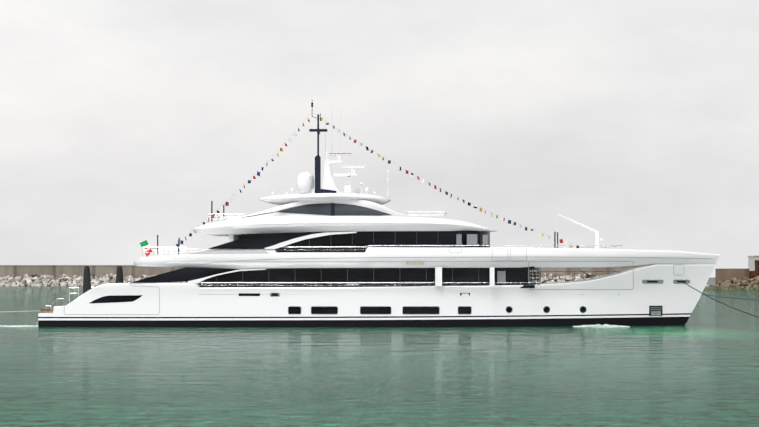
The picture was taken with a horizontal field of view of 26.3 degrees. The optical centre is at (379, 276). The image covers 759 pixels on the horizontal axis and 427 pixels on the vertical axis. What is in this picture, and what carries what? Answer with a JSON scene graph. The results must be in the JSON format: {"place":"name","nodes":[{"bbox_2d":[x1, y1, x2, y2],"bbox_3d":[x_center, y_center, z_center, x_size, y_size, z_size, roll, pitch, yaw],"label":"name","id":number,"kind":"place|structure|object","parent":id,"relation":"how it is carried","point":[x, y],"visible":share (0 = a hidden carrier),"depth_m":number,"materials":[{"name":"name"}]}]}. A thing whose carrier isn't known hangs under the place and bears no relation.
{"place":"outdoors","nodes":[
{"label":"outdoors","id":0,"kind":"place"},
{"bbox_2d":[0,265,134,265],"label":"wall cap","id":1,"kind":"object","parent":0,"point":[67,265],"visible":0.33,"depth_m":645.05,"materials":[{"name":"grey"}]},
{"bbox_2d":[0,265,644,285],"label":"wall","id":2,"kind":"structure","parent":0,"point":[96,271],"depth_m":645.12,"materials":[{"name":"concrete"}]},
{"bbox_2d":[172,113,551,246],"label":"bunting line","id":3,"kind":"object","parent":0,"point":[370,149],"visible":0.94,"depth_m":123.93,"materials":[{"name":"grey fabric"}]},
{"bbox_2d":[185,120,447,238],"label":"flag","id":4,"kind":"object","parent":3,"relation":"attached to","point":[355,141],"visible":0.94,"depth_m":123.95,"materials":[{"name":"red fabric"}]},
{"bbox_2d":[180,150,515,241],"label":"flag","id":5,"kind":"object","parent":3,"relation":"attached to","point":[249,181],"visible":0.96,"depth_m":124.05,"materials":[{"name":"blue fabric"}]},
{"bbox_2d":[176,128,578,246],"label":"flag","id":6,"kind":"object","parent":3,"relation":"hanging from","point":[389,162],"visible":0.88,"depth_m":123.95,"materials":[{"name":"blue fabric"}]},
{"bbox_2d":[185,125,578,247],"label":"flag","id":7,"kind":"object","parent":3,"relation":"hanging from","point":[469,204],"visible":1,"depth_m":123.87,"materials":[{"name":"black fabric"}]},
{"bbox_2d":[194,121,573,244],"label":"flag","id":8,"kind":"object","parent":3,"relation":"attached to","point":[290,139],"visible":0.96,"depth_m":123.95,"materials":[{"name":"grey fabric"}]},
{"bbox_2d":[221,126,553,240],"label":"flag","id":9,"kind":"object","parent":3,"relation":"attached to","point":[295,134],"visible":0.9,"depth_m":123.95,"materials":[{"name":"grey fabric"}]},
{"bbox_2d":[280,125,562,242],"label":"flag","id":10,"kind":"object","parent":3,"relation":"hanging from","point":[561,240],"visible":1,"depth_m":123.79,"materials":[{"name":"red fabric"}]},
{"bbox_2d":[277,117,572,246],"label":"flag","id":11,"kind":"object","parent":3,"relation":"hanging from","point":[383,159],"visible":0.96,"depth_m":123.91,"materials":[{"name":"brown fabric"}]},
{"bbox_2d":[0,277,758,426],"bbox_3d":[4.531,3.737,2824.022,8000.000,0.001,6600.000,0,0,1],"label":"water","id":12,"kind":"structure","parent":0,"point":[700,368],"depth_m":62.51,"materials":[{"name":"green liquid"}]},
{"bbox_2d":[5,311,37,326],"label":"stern line","id":13,"kind":"object","parent":12,"relation":"in","point":[20,311],"visible":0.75,"depth_m":122.18,"materials":[{"name":"grey fabric"}]},
{"bbox_2d":[16,325,37,326],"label":"stern wake","id":14,"kind":"object","parent":12,"relation":"on","point":[27,326],"visible":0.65,"depth_m":121.13,"materials":[{"name":"grey liquid"}]},
{"bbox_2d":[0,273,708,285],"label":"rocks","id":15,"kind":"object","parent":12,"relation":"in","point":[74,280],"visible":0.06,"depth_m":641.64,"materials":[{"name":"beige stone"}]},
{"bbox_2d":[38,264,714,326],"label":"hull","id":16,"kind":"object","parent":12,"relation":"in","point":[183,304],"depth_m":119.77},
{"bbox_2d":[40,308,53,310],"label":"swim platform","id":17,"kind":"structure","parent":16,"relation":"on","point":[47,309],"depth_m":123.49,"materials":[{"name":"brown wood"}]},
{"bbox_2d":[83,266,123,293],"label":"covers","id":18,"kind":"object","parent":16,"relation":"on","point":[87,280],"visible":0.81,"depth_m":121.41,"materials":[{"name":"black fabric"}]},
{"bbox_2d":[130,267,239,282],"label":"window","id":19,"kind":"structure","parent":16,"relation":"on","point":[185,274],"depth_m":119.51,"materials":[{"name":"black glass"}]},
{"bbox_2d":[188,269,265,282],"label":"curved support","id":20,"kind":"object","parent":16,"relation":"on","point":[197,280],"visible":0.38,"depth_m":119.48,"materials":[{"name":"white paint"}]},
{"bbox_2d":[45,212,622,312],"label":"railings","id":21,"kind":"object","parent":16,"relation":"on","point":[546,275],"visible":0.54,"depth_m":120.19,"materials":[{"name":"silver metal"}]},
{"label":"ensign staff","id":22,"kind":"object","parent":21,"relation":"attached to","visible":0},
{"bbox_2d":[140,240,147,246],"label":"ensign","id":23,"kind":"object","parent":22,"relation":"attached to","point":[144,243],"visible":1,"depth_m":124.08,"materials":[{"name":"green"}]},
{"bbox_2d":[145,248,152,256],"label":"ensign","id":24,"kind":"object","parent":22,"relation":"attached to","point":[148,252],"visible":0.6,"depth_m":124.07,"materials":[{"name":"red"}]},
{"bbox_2d":[216,232,478,286],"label":"mullions","id":25,"kind":"object","parent":16,"relation":"on","point":[373,268],"visible":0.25,"depth_m":120.39,"materials":[{"name":"grey"}]},
{"bbox_2d":[229,235,493,285],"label":"pillars","id":26,"kind":"structure","parent":16,"relation":"on","point":[438,276],"depth_m":119.32,"materials":[{"name":"white metal"}]},
{"bbox_2d":[186,266,540,287],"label":"deck windows","id":27,"kind":"structure","parent":16,"relation":"on","point":[331,277],"depth_m":120.37,"materials":[{"name":"glass"}]},
{"bbox_2d":[64,247,708,314],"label":"panel lines","id":28,"kind":"object","parent":16,"relation":"on","point":[427,261],"visible":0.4,"depth_m":119.69,"materials":[{"name":"grey metal"}]},
{"bbox_2d":[133,247,719,268],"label":"band","id":29,"kind":"object","parent":16,"relation":"on","point":[326,260],"visible":0.92,"depth_m":119.64,"materials":[{"name":"white paint"}]},
{"bbox_2d":[189,250,268,253],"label":"bulwark","id":30,"kind":"object","parent":29,"relation":"on","point":[233,252],"visible":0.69,"depth_m":119.51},
{"bbox_2d":[208,233,316,248],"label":"window","id":31,"kind":"structure","parent":29,"relation":"on","point":[265,240],"depth_m":119.45,"materials":[{"name":"black glass"}]},
{"bbox_2d":[265,232,356,248],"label":"curved support","id":32,"kind":"object","parent":29,"relation":"on","point":[285,243],"visible":0.42,"depth_m":119.42,"materials":[{"name":"white paint"}]},
{"bbox_2d":[157,201,557,254],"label":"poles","id":33,"kind":"object","parent":29,"relation":"on","point":[223,219],"visible":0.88,"depth_m":121.05,"materials":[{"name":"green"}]},
{"bbox_2d":[233,230,489,251],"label":"deck windows","id":34,"kind":"structure","parent":29,"relation":"on","point":[362,241],"depth_m":120.48,"materials":[{"name":"glass"}]},
{"bbox_2d":[192,216,495,236],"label":"sun deck","id":35,"kind":"structure","parent":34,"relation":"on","point":[269,224],"depth_m":119.70,"materials":[{"name":"white paint"}]},
{"bbox_2d":[233,199,411,218],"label":"superstructure","id":36,"kind":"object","parent":35,"relation":"on","point":[370,204],"depth_m":120.58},
{"bbox_2d":[258,193,389,204],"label":"hardtop","id":37,"kind":"object","parent":36,"relation":"on","point":[291,198],"visible":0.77,"depth_m":120.57,"materials":[{"name":"white paint"}]},
{"bbox_2d":[309,103,335,192],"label":"mast","id":38,"kind":"object","parent":37,"relation":"on","point":[318,189],"visible":0.94,"depth_m":123.81,"materials":[{"name":"black metal"}]},
{"bbox_2d":[271,153,388,193],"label":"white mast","id":39,"kind":"object","parent":37,"relation":"on","point":[305,182],"visible":0.96,"depth_m":123.84,"materials":[{"name":"white paint"}]},
{"bbox_2d":[291,149,369,193],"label":"navigation equipment","id":40,"kind":"object","parent":37,"relation":"on","point":[357,190],"visible":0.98,"depth_m":123.42,"materials":[{"name":"white paint"}]},
{"bbox_2d":[325,108,340,191],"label":"whips","id":41,"kind":"object","parent":37,"relation":"on","point":[340,145],"visible":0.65,"depth_m":123.14,"materials":[{"name":"white"}]},
{"bbox_2d":[331,203,334,215],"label":"window mullion","id":42,"kind":"object","parent":36,"relation":"attached to","point":[332,209],"visible":0.59,"depth_m":120.55},
{"bbox_2d":[406,261,423,264],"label":"yacht name lettering","id":43,"kind":"object","parent":29,"relation":"attached to","point":[415,263],"visible":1,"depth_m":119.30,"materials":[{"name":"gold metal"}]},
{"bbox_2d":[556,213,602,248],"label":"crane","id":44,"kind":"object","parent":29,"relation":"on","point":[596,235],"visible":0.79,"depth_m":122.10,"materials":[{"name":"white paint"}]},
{"bbox_2d":[288,306,586,313],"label":"hull windows","id":45,"kind":"structure","parent":16,"relation":"on","point":[425,306],"depth_m":119.55,"materials":[{"name":"black glass"}]},
{"bbox_2d":[270,280,689,315],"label":"hull openings","id":46,"kind":"object","parent":16,"relation":"attached to","point":[655,313],"visible":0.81,"depth_m":122.77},
{"bbox_2d":[456,234,505,282],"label":"window","id":47,"kind":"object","parent":16,"relation":"on","point":[472,240],"visible":0.9,"depth_m":120.36,"materials":[{"name":"grey"}]},
{"bbox_2d":[683,282,758,317],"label":"mooring line","id":48,"kind":"object","parent":16,"relation":"attached to","point":[720,302],"visible":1,"depth_m":121.35,"materials":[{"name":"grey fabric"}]},
{"bbox_2d":[701,294,758,300],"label":"blue mooring line","id":49,"kind":"object","parent":16,"relation":"attached to","point":[729,297],"visible":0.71,"depth_m":141.75,"materials":[{"name":"blue fabric"}]},
{"bbox_2d":[573,324,629,326],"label":"water splash","id":50,"kind":"object","parent":12,"relation":"on","point":[600,325],"visible":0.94,"depth_m":119.94,"materials":[{"name":"grey liquid"}]},
{"bbox_2d":[704,276,758,289],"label":"rocks","id":51,"kind":"object","parent":12,"relation":"in","point":[736,284],"visible":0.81,"depth_m":456.27,"materials":[{"name":"beige stone"}]},
{"bbox_2d":[0,0,758,276],"label":"sky","id":52,"kind":"structure","parent":0,"point":[635,123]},
{"bbox_2d":[715,269,758,284],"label":"wall","id":53,"kind":"structure","parent":0,"point":[723,275],"depth_m":459.84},
{"bbox_2d":[747,255,758,270],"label":"shed","id":54,"kind":"structure","parent":53,"relation":"on","point":[751,263],"depth_m":473.96,"materials":[{"name":"white metal"}]},
{"bbox_2d":[749,260,758,278],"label":"building","id":55,"kind":"structure","parent":53,"relation":"on","point":[753,274],"depth_m":460.75,"materials":[{"name":"brown brick"}]}
]}

